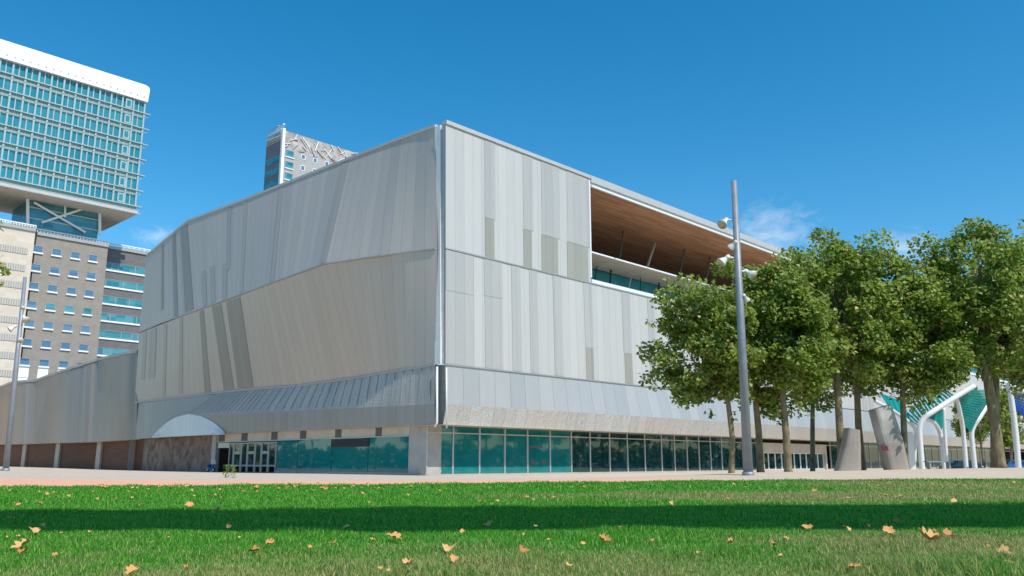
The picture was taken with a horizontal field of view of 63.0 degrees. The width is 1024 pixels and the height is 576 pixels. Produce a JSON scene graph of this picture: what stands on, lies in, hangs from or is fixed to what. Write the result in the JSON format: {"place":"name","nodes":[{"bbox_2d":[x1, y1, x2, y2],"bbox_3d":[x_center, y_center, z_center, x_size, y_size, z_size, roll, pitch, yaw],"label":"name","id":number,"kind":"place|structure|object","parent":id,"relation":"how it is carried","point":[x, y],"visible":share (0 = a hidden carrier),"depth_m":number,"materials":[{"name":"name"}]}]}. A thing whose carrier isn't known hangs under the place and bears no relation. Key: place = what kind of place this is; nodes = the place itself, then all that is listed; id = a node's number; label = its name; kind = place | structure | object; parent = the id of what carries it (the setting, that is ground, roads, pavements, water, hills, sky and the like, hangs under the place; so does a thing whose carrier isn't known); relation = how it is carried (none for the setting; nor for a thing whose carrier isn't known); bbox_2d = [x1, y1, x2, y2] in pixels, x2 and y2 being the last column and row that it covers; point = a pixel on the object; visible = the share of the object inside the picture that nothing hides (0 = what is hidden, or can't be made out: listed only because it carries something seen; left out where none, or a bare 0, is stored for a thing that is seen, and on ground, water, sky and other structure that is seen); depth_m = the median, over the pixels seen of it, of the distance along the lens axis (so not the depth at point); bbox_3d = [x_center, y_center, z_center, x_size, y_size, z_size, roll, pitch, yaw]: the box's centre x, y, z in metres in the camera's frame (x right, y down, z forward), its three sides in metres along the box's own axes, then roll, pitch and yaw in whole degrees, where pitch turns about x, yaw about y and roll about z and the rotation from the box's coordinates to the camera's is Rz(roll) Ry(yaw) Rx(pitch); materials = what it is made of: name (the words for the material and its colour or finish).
{"place":"outdoors","nodes":[
{"label":"outdoors","id":0,"kind":"place"},
{"bbox_2d":[206,459,215,471],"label":"motor scooter","id":1,"kind":"object","parent":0,"point":[210,467],"visible":0.98,"depth_m":106.76,"materials":[{"name":"metal"}]},
{"bbox_2d":[264,123,356,189],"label":"hotel tower","id":2,"kind":"structure","parent":0,"point":[290,155],"depth_m":290.33,"materials":[{"name":"concrete"}]},
{"bbox_2d":[284,172,292,180],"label":"window frame","id":3,"kind":"structure","parent":2,"relation":"in","point":[287,176],"depth_m":285.64,"materials":[{"name":"glass"}]},
{"bbox_2d":[284,161,293,169],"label":"window frame","id":4,"kind":"structure","parent":2,"relation":"in","point":[288,165],"depth_m":286.59,"materials":[{"name":"glass"}]},
{"bbox_2d":[285,149,293,158],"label":"window frame","id":5,"kind":"structure","parent":2,"relation":"in","point":[290,154],"depth_m":287.46,"materials":[{"name":"glass"}]},
{"bbox_2d":[0,478,1021,486],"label":"path","id":6,"kind":"structure","parent":0,"point":[10,482],"depth_m":38.55,"materials":[{"name":"concrete"}]},
{"bbox_2d":[0,221,10,287],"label":"plane tree","id":7,"kind":"object","parent":6,"relation":"on","point":[5,270],"visible":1,"depth_m":32.35,"materials":[{"name":"green plant"}]},
{"bbox_2d":[0,466,1023,480],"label":"plaza","id":8,"kind":"structure","parent":0,"point":[97,474],"depth_m":57.48,"materials":[{"name":"concrete"}]},
{"bbox_2d":[2,277,29,470],"bbox_3d":[-35.904,6.061,59.993,1.525,14.045,0.585,0,-12,0],"label":"lamp post","id":9,"kind":"object","parent":8,"relation":"on","point":[23,318],"visible":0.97,"depth_m":59.84,"materials":[{"name":"metal"}]},
{"bbox_2d":[0,219,36,385],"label":"pale stone block","id":10,"kind":"structure","parent":8,"relation":"on","point":[16,246],"depth_m":189.99,"materials":[{"name":"stone"}]},
{"bbox_2d":[0,39,150,241],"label":"office tower","id":11,"kind":"structure","parent":10,"relation":"on","point":[71,138],"depth_m":200.74,"materials":[{"name":"teal glass"}]},
{"bbox_2d":[18,228,108,379],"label":"brick block","id":12,"kind":"structure","parent":8,"relation":"on","point":[64,303],"depth_m":198.44,"materials":[{"name":"brick"}]},
{"bbox_2d":[19,358,29,366],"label":"window frame","id":13,"kind":"structure","parent":12,"relation":"in","point":[23,361],"depth_m":190.81,"materials":[{"name":"glass"}]},
{"bbox_2d":[22,338,31,347],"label":"window frame","id":14,"kind":"structure","parent":12,"relation":"in","point":[27,342],"depth_m":191.73,"materials":[{"name":"glass"}]},
{"bbox_2d":[24,320,34,328],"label":"window frame","id":15,"kind":"structure","parent":12,"relation":"in","point":[30,324],"depth_m":192.66,"materials":[{"name":"glass"}]},
{"bbox_2d":[26,301,36,309],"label":"window frame","id":16,"kind":"structure","parent":12,"relation":"in","point":[30,304],"depth_m":193.46,"materials":[{"name":"glass"}]},
{"bbox_2d":[29,282,38,290],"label":"window frame","id":17,"kind":"structure","parent":12,"relation":"in","point":[33,286],"depth_m":194.32,"materials":[{"name":"glass"}]},
{"bbox_2d":[31,263,40,272],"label":"window frame","id":18,"kind":"structure","parent":12,"relation":"in","point":[34,267],"depth_m":195.27,"materials":[{"name":"glass"}]},
{"bbox_2d":[33,245,42,254],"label":"window frame","id":19,"kind":"structure","parent":12,"relation":"in","point":[37,249],"depth_m":196.13,"materials":[{"name":"glass"}]},
{"bbox_2d":[38,359,48,367],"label":"window frame","id":20,"kind":"structure","parent":12,"relation":"in","point":[43,363],"depth_m":193.51,"materials":[{"name":"glass"}]},
{"bbox_2d":[40,340,50,348],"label":"window frame","id":21,"kind":"structure","parent":12,"relation":"in","point":[44,344],"depth_m":194.41,"materials":[{"name":"glass"}]},
{"bbox_2d":[42,321,53,330],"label":"window frame","id":22,"kind":"structure","parent":12,"relation":"in","point":[46,325],"depth_m":195.36,"materials":[{"name":"glass"}]},
{"bbox_2d":[44,303,55,311],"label":"window frame","id":23,"kind":"structure","parent":12,"relation":"in","point":[50,307],"depth_m":196.27,"materials":[{"name":"glass"}]},
{"bbox_2d":[47,284,57,293],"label":"window frame","id":24,"kind":"structure","parent":12,"relation":"in","point":[51,288],"depth_m":197.18,"materials":[{"name":"glass"}]},
{"bbox_2d":[49,266,59,274],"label":"window frame","id":25,"kind":"structure","parent":12,"relation":"in","point":[53,270],"depth_m":198.08,"materials":[{"name":"glass"}]},
{"bbox_2d":[51,248,61,256],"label":"window frame","id":26,"kind":"structure","parent":12,"relation":"in","point":[55,252],"depth_m":198.97,"materials":[{"name":"glass"}]},
{"bbox_2d":[58,361,68,368],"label":"window frame","id":27,"kind":"structure","parent":12,"relation":"in","point":[62,364],"depth_m":196.54,"materials":[{"name":"metal"}]},
{"bbox_2d":[60,342,69,350],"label":"window frame","id":28,"kind":"structure","parent":12,"relation":"in","point":[64,346],"depth_m":197.43,"materials":[{"name":"glass"}]},
{"bbox_2d":[62,324,72,332],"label":"window frame","id":29,"kind":"structure","parent":12,"relation":"in","point":[66,327],"depth_m":198.34,"materials":[{"name":"glass"}]},
{"bbox_2d":[64,305,74,313],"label":"window frame","id":30,"kind":"structure","parent":12,"relation":"in","point":[68,309],"depth_m":199.24,"materials":[{"name":"glass"}]},
{"bbox_2d":[66,287,75,295],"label":"window frame","id":31,"kind":"structure","parent":12,"relation":"in","point":[70,291],"depth_m":200.14,"materials":[{"name":"glass"}]},
{"bbox_2d":[68,269,77,277],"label":"window frame","id":32,"kind":"structure","parent":12,"relation":"in","point":[72,273],"depth_m":201.02,"materials":[{"name":"glass"}]},
{"bbox_2d":[70,251,79,260],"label":"window frame","id":33,"kind":"structure","parent":12,"relation":"in","point":[74,255],"depth_m":201.96,"materials":[{"name":"glass"}]},
{"bbox_2d":[78,344,88,352],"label":"window frame","id":34,"kind":"structure","parent":12,"relation":"in","point":[82,347],"depth_m":200.34,"materials":[{"name":"glass"}]},
{"bbox_2d":[80,326,89,333],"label":"window frame","id":35,"kind":"structure","parent":12,"relation":"in","point":[84,329],"depth_m":201.22,"materials":[{"name":"glass"}]},
{"bbox_2d":[82,307,91,315],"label":"window frame","id":36,"kind":"structure","parent":12,"relation":"in","point":[86,311],"depth_m":202.16,"materials":[{"name":"glass"}]},
{"bbox_2d":[84,290,93,298],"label":"window frame","id":37,"kind":"structure","parent":12,"relation":"in","point":[88,293],"depth_m":203.05,"materials":[{"name":"glass"}]},
{"bbox_2d":[86,272,95,280],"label":"window frame","id":38,"kind":"structure","parent":12,"relation":"in","point":[90,276],"depth_m":203.94,"materials":[{"name":"glass"}]},
{"bbox_2d":[87,254,97,262],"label":"window frame","id":39,"kind":"structure","parent":12,"relation":"in","point":[91,258],"depth_m":204.74,"materials":[{"name":"glass"}]},
{"bbox_2d":[97,241,150,357],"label":"dark block","id":40,"kind":"structure","parent":8,"relation":"on","point":[122,301],"depth_m":212.47,"materials":[{"name":"concrete"}]},
{"bbox_2d":[97,347,103,354],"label":"window frame","id":41,"kind":"structure","parent":40,"relation":"in","point":[100,349],"depth_m":206.90,"materials":[{"name":"glass"}]},
{"bbox_2d":[101,312,109,320],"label":"window frame","id":42,"kind":"structure","parent":40,"relation":"in","point":[104,316],"depth_m":208.96,"materials":[{"name":"glass"}]},
{"bbox_2d":[103,347,109,354],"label":"window frame","id":43,"kind":"structure","parent":40,"relation":"in","point":[106,351],"depth_m":207.91,"materials":[{"name":"glass"}]},
{"bbox_2d":[102,295,115,303],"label":"window frame","id":44,"kind":"structure","parent":40,"relation":"in","point":[106,299],"depth_m":210.16,"materials":[{"name":"glass"}]},
{"bbox_2d":[99,330,120,338],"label":"window","id":45,"kind":"structure","parent":40,"relation":"in","point":[102,333],"depth_m":209.11,"materials":[{"name":"glass"}]},
{"bbox_2d":[105,279,123,287],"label":"window frame","id":46,"kind":"structure","parent":40,"relation":"in","point":[109,282],"depth_m":211.65,"materials":[{"name":"glass"}]},
{"bbox_2d":[109,348,127,354],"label":"window frame","id":47,"kind":"structure","parent":40,"relation":"in","point":[112,350],"depth_m":209.54,"materials":[{"name":"glass"}]},
{"bbox_2d":[115,297,129,305],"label":"window frame","id":48,"kind":"structure","parent":40,"relation":"in","point":[119,301],"depth_m":212.43,"materials":[{"name":"glass"}]},
{"bbox_2d":[110,313,136,323],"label":"window","id":49,"kind":"structure","parent":40,"relation":"in","point":[113,317],"depth_m":211.99,"materials":[{"name":"glass"}]},
{"bbox_2d":[121,332,131,339],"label":"window frame","id":50,"kind":"structure","parent":40,"relation":"in","point":[124,335],"depth_m":211.91,"materials":[{"name":"glass"}]},
{"bbox_2d":[118,264,135,272],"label":"window frame","id":51,"kind":"structure","parent":40,"relation":"in","point":[121,267],"depth_m":214.36,"materials":[{"name":"glass"}]},
{"bbox_2d":[123,281,136,289],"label":"window frame","id":52,"kind":"structure","parent":40,"relation":"in","point":[126,285],"depth_m":214.41,"materials":[{"name":"glass"}]},
{"bbox_2d":[131,333,137,340],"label":"window frame","id":53,"kind":"structure","parent":40,"relation":"in","point":[134,335],"depth_m":213.42,"materials":[{"name":"glass"}]},
{"bbox_2d":[129,299,141,307],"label":"window frame","id":54,"kind":"structure","parent":40,"relation":"in","point":[134,303],"depth_m":214.80,"materials":[{"name":"glass"}]},
{"bbox_2d":[135,267,144,274],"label":"window frame","id":55,"kind":"structure","parent":40,"relation":"in","point":[138,270],"depth_m":216.83,"materials":[{"name":"glass"}]},
{"bbox_2d":[137,283,143,290],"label":"window frame","id":56,"kind":"structure","parent":40,"relation":"in","point":[140,287],"depth_m":216.19,"materials":[{"name":"glass"}]},
{"bbox_2d":[0,120,1023,475],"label":"convention hall","id":57,"kind":"structure","parent":8,"relation":"on","point":[326,318],"depth_m":97.64,"materials":[{"name":"silver metal"}]},
{"bbox_2d":[227,443,233,471],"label":"door","id":58,"kind":"structure","parent":57,"relation":"in","point":[229,443],"depth_m":107.23,"materials":[{"name":"metal"}]},
{"bbox_2d":[232,443,241,471],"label":"door","id":59,"kind":"structure","parent":57,"relation":"in","point":[235,452],"depth_m":106.28,"materials":[{"name":"metal"}]},
{"bbox_2d":[240,442,247,471],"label":"door","id":60,"kind":"structure","parent":57,"relation":"in","point":[241,465],"depth_m":104.99,"materials":[{"name":"metal"}]},
{"bbox_2d":[246,442,255,471],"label":"door","id":61,"kind":"structure","parent":57,"relation":"in","point":[248,452],"depth_m":103.83,"materials":[{"name":"metal"}]},
{"bbox_2d":[254,442,261,471],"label":"door","id":62,"kind":"structure","parent":57,"relation":"in","point":[256,443],"depth_m":102.67,"materials":[{"name":"metal"}]},
{"bbox_2d":[260,442,268,471],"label":"door","id":63,"kind":"structure","parent":57,"relation":"in","point":[262,452],"depth_m":101.58,"materials":[{"name":"metal"}]},
{"bbox_2d":[267,442,277,472],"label":"door","id":64,"kind":"structure","parent":57,"relation":"in","point":[268,465],"depth_m":100.12,"materials":[{"name":"metal"}]},
{"bbox_2d":[276,440,298,470],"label":"window","id":65,"kind":"structure","parent":57,"relation":"in","point":[287,450],"depth_m":98.08,"materials":[{"name":"glass"}]},
{"bbox_2d":[297,439,331,471],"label":"window","id":66,"kind":"structure","parent":57,"relation":"in","point":[315,454],"depth_m":94.14,"materials":[{"name":"glass"}]},
{"bbox_2d":[331,438,367,471],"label":"window","id":67,"kind":"structure","parent":57,"relation":"in","point":[344,459],"depth_m":89.49,"materials":[{"name":"glass"}]},
{"bbox_2d":[368,436,408,472],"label":"window","id":68,"kind":"structure","parent":57,"relation":"in","point":[385,454],"depth_m":85.04,"materials":[{"name":"glass"}]},
{"bbox_2d":[441,433,451,473],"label":"window","id":69,"kind":"structure","parent":57,"relation":"in","point":[446,439],"depth_m":82.82,"materials":[{"name":"glass"}]},
{"bbox_2d":[442,426,451,431],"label":"transom window","id":70,"kind":"structure","parent":57,"relation":"in","point":[444,429],"depth_m":83.27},
{"bbox_2d":[454,434,478,473],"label":"window","id":71,"kind":"structure","parent":57,"relation":"in","point":[466,446],"depth_m":84.70,"materials":[{"name":"glass"}]},
{"bbox_2d":[454,427,478,432],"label":"transom window","id":72,"kind":"structure","parent":57,"relation":"in","point":[456,429],"depth_m":85.12,"materials":[{"name":"glass"}]},
{"bbox_2d":[480,435,503,473],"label":"window","id":73,"kind":"structure","parent":57,"relation":"in","point":[492,446],"depth_m":87.31,"materials":[{"name":"glass"}]},
{"bbox_2d":[481,428,503,433],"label":"transom window","id":74,"kind":"structure","parent":57,"relation":"in","point":[483,430],"depth_m":87.78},
{"bbox_2d":[506,435,526,472],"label":"window","id":75,"kind":"structure","parent":57,"relation":"in","point":[516,446],"depth_m":89.90,"materials":[{"name":"glass"}]},
{"bbox_2d":[506,429,526,434],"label":"transom window","id":76,"kind":"structure","parent":57,"relation":"in","point":[508,431],"depth_m":90.40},
{"bbox_2d":[528,436,548,472],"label":"window","id":77,"kind":"structure","parent":57,"relation":"in","point":[538,454],"depth_m":92.40,"materials":[{"name":"glass"}]},
{"bbox_2d":[528,430,548,435],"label":"transom window","id":78,"kind":"structure","parent":57,"relation":"in","point":[530,432],"depth_m":92.94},
{"bbox_2d":[551,431,569,435],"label":"transom window","id":79,"kind":"structure","parent":57,"relation":"in","point":[553,433],"depth_m":95.56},
{"bbox_2d":[551,437,570,472],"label":"window","id":80,"kind":"structure","parent":57,"relation":"in","point":[560,446],"depth_m":95.07,"materials":[{"name":"glass"}]},
{"bbox_2d":[635,256,768,472],"bbox_3d":[11.123,4.591,49.160,7.405,12.546,7.276,0,-12,0],"label":"plane tree","id":81,"kind":"object","parent":8,"relation":"on","point":[704,323],"visible":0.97,"depth_m":48.17,"materials":[{"name":"green plant"}]},
{"bbox_2d":[717,180,756,475],"bbox_3d":[12.463,1.947,45.544,2.174,16.348,0.719,0,-12,0],"label":"lamp post","id":82,"kind":"object","parent":8,"relation":"on","point":[741,297],"visible":0.98,"depth_m":45.39,"materials":[{"name":"metal"}]},
{"bbox_2d":[698,259,816,471],"bbox_3d":[15.395,4.641,50.751,8.335,13.048,7.425,0,-12,0],"label":"plane tree","id":83,"kind":"object","parent":8,"relation":"on","point":[770,398],"visible":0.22,"depth_m":50.23,"materials":[{"name":"green plant"}]},
{"bbox_2d":[744,257,852,471],"bbox_3d":[16.355,4.413,49.254,6.404,12.761,6.848,-8,-14,33],"label":"plane tree","id":84,"kind":"object","parent":8,"relation":"on","point":[810,379],"visible":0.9,"depth_m":48.10,"materials":[{"name":"green plant"}]},
{"bbox_2d":[789,246,877,470],"bbox_3d":[22.515,4.931,60.255,8.333,16.762,7.973,6,-13,-28],"label":"plane tree","id":85,"kind":"object","parent":8,"relation":"on","point":[812,406],"visible":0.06,"depth_m":58.88,"materials":[{"name":"green plant"}]},
{"bbox_2d":[770,226,917,456],"bbox_3d":[20.554,3.482,51.351,8.547,15.376,8.306,0,-12,0],"label":"plane tree","id":86,"kind":"object","parent":8,"relation":"on","point":[850,265],"visible":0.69,"depth_m":50.38,"materials":[{"name":"green plant"}]},
{"bbox_2d":[834,428,860,470],"bbox_3d":[19.648,9.581,49.078,1.607,2.663,1.000,0,-12,0],"label":"concrete pylon","id":87,"kind":"object","parent":8,"relation":"on","point":[849,457],"visible":0.79,"depth_m":48.65,"materials":[{"name":"concrete"}]},
{"bbox_2d":[813,241,949,469],"bbox_3d":[23.236,4.349,54.512,8.636,15.022,8.515,0,-12,0],"label":"plane tree","id":88,"kind":"object","parent":8,"relation":"on","point":[846,375],"visible":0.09,"depth_m":53.52,"materials":[{"name":"green plant"}]},
{"bbox_2d":[868,404,908,469],"bbox_3d":[23.105,9.215,51.110,2.013,4.140,1.270,0,-12,0],"label":"concrete pylon","id":89,"kind":"object","parent":8,"relation":"on","point":[889,441],"visible":0.81,"depth_m":50.75,"materials":[{"name":"concrete"}]},
{"bbox_2d":[841,259,984,468],"bbox_3d":[24.548,4.607,52.096,8.462,13.368,6.712,0,-12,0],"label":"plane tree","id":90,"kind":"object","parent":8,"relation":"on","point":[945,364],"visible":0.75,"depth_m":50.90,"materials":[{"name":"green plant"}]},
{"bbox_2d":[873,384,986,468],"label":"pergola","id":91,"kind":"object","parent":8,"relation":"on","point":[935,416],"visible":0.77,"depth_m":74.22,"materials":[{"name":"metal"}]},
{"bbox_2d":[923,461,952,468],"bbox_3d":[26.498,10.999,51.847,1.600,0.480,0.500,0,-12,0],"label":"bench","id":92,"kind":"object","parent":8,"relation":"on","point":[948,464],"visible":0.86,"depth_m":51.67,"materials":[{"name":"concrete"}]},
{"bbox_2d":[936,460,983,468],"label":"parked car","id":93,"kind":"object","parent":8,"relation":"on","point":[955,464],"visible":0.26,"depth_m":85.42,"materials":[{"name":"paint"}]},
{"bbox_2d":[901,216,1023,467],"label":"plane tree","id":94,"kind":"object","parent":8,"relation":"on","point":[1002,302],"visible":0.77,"depth_m":51.53,"materials":[{"name":"green plant"}]},
{"bbox_2d":[949,386,989,467],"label":"plane tree","id":95,"kind":"object","parent":8,"relation":"on","point":[982,431],"visible":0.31,"depth_m":155.90,"materials":[{"name":"green plant"}]},
{"bbox_2d":[977,378,1023,459],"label":"plane tree","id":96,"kind":"object","parent":8,"relation":"on","point":[1007,436],"visible":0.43,"depth_m":93.68,"materials":[{"name":"green plant"}]},
{"bbox_2d":[981,384,1023,451],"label":"plane tree","id":97,"kind":"object","parent":8,"relation":"on","point":[1021,426],"visible":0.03,"depth_m":160.88,"materials":[{"name":"green plant"}]},
{"bbox_2d":[987,460,1023,467],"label":"parked car","id":98,"kind":"object","parent":8,"relation":"on","point":[1010,463],"visible":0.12,"depth_m":81.38,"materials":[{"name":"paint"}]},
{"bbox_2d":[1006,383,1023,467],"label":"pergola","id":99,"kind":"object","parent":8,"relation":"on","point":[1013,406],"visible":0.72,"depth_m":68.55,"materials":[{"name":"metal"}]},
{"bbox_2d":[0,477,1023,575],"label":"lawn","id":100,"kind":"structure","parent":0,"point":[588,550],"depth_m":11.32,"materials":[{"name":"plant"}]},
{"bbox_2d":[10,538,30,547],"bbox_3d":[-4.750,2.466,8.120,0.243,0.062,0.163,-21,11,-25],"label":"fallen leaf","id":101,"kind":"object","parent":100,"relation":"on","point":[19,543],"visible":1,"depth_m":8.11,"materials":[{"name":"plant"}]},
{"bbox_2d":[124,564,139,574],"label":"fallen leaf","id":102,"kind":"object","parent":100,"relation":"on","point":[131,568],"visible":1,"depth_m":6.12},
{"bbox_2d":[387,531,401,538],"bbox_3d":[-1.269,2.660,9.000,0.254,0.044,0.179,11,-5,42],"label":"fallen leaf","id":103,"kind":"object","parent":100,"relation":"on","point":[395,534],"visible":1,"depth_m":9.03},
{"bbox_2d":[402,558,413,563],"bbox_3d":[-0.812,2.110,6.448,0.104,0.050,0.074,-4,-12,19],"label":"fallen leaf","id":104,"kind":"object","parent":100,"relation":"on","point":[405,561],"visible":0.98,"depth_m":6.46,"materials":[{"name":"plant"}]},
{"bbox_2d":[440,543,456,551],"bbox_3d":[-0.601,2.420,7.819,0.196,0.055,0.152,-9,6,-14],"label":"fallen leaf","id":105,"kind":"object","parent":100,"relation":"on","point":[446,547],"visible":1,"depth_m":7.82,"materials":[{"name":"plant"}]},
{"bbox_2d":[598,533,610,540],"bbox_3d":[0.932,2.543,8.506,0.143,0.073,0.092,7,-14,-30],"label":"fallen leaf","id":106,"kind":"object","parent":100,"relation":"on","point":[603,537],"visible":1,"depth_m":8.53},
{"bbox_2d":[883,524,894,533],"bbox_3d":[4.370,2.801,9.683,0.147,0.058,0.209,6,22,1],"label":"fallen leaf","id":107,"kind":"object","parent":100,"relation":"on","point":[889,530],"visible":1,"depth_m":9.70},
{"bbox_2d":[919,527,941,539],"bbox_3d":[4.376,2.572,8.688,0.304,0.115,0.179,18,8,8],"label":"fallen leaf","id":108,"kind":"object","parent":100,"relation":"on","point":[930,535],"visible":1,"depth_m":8.70,"materials":[{"name":"plant"}]},
{"bbox_2d":[0,0,1023,364],"label":"sky","id":109,"kind":"structure","parent":0,"point":[905,118],"materials":[{"name":"blue"}]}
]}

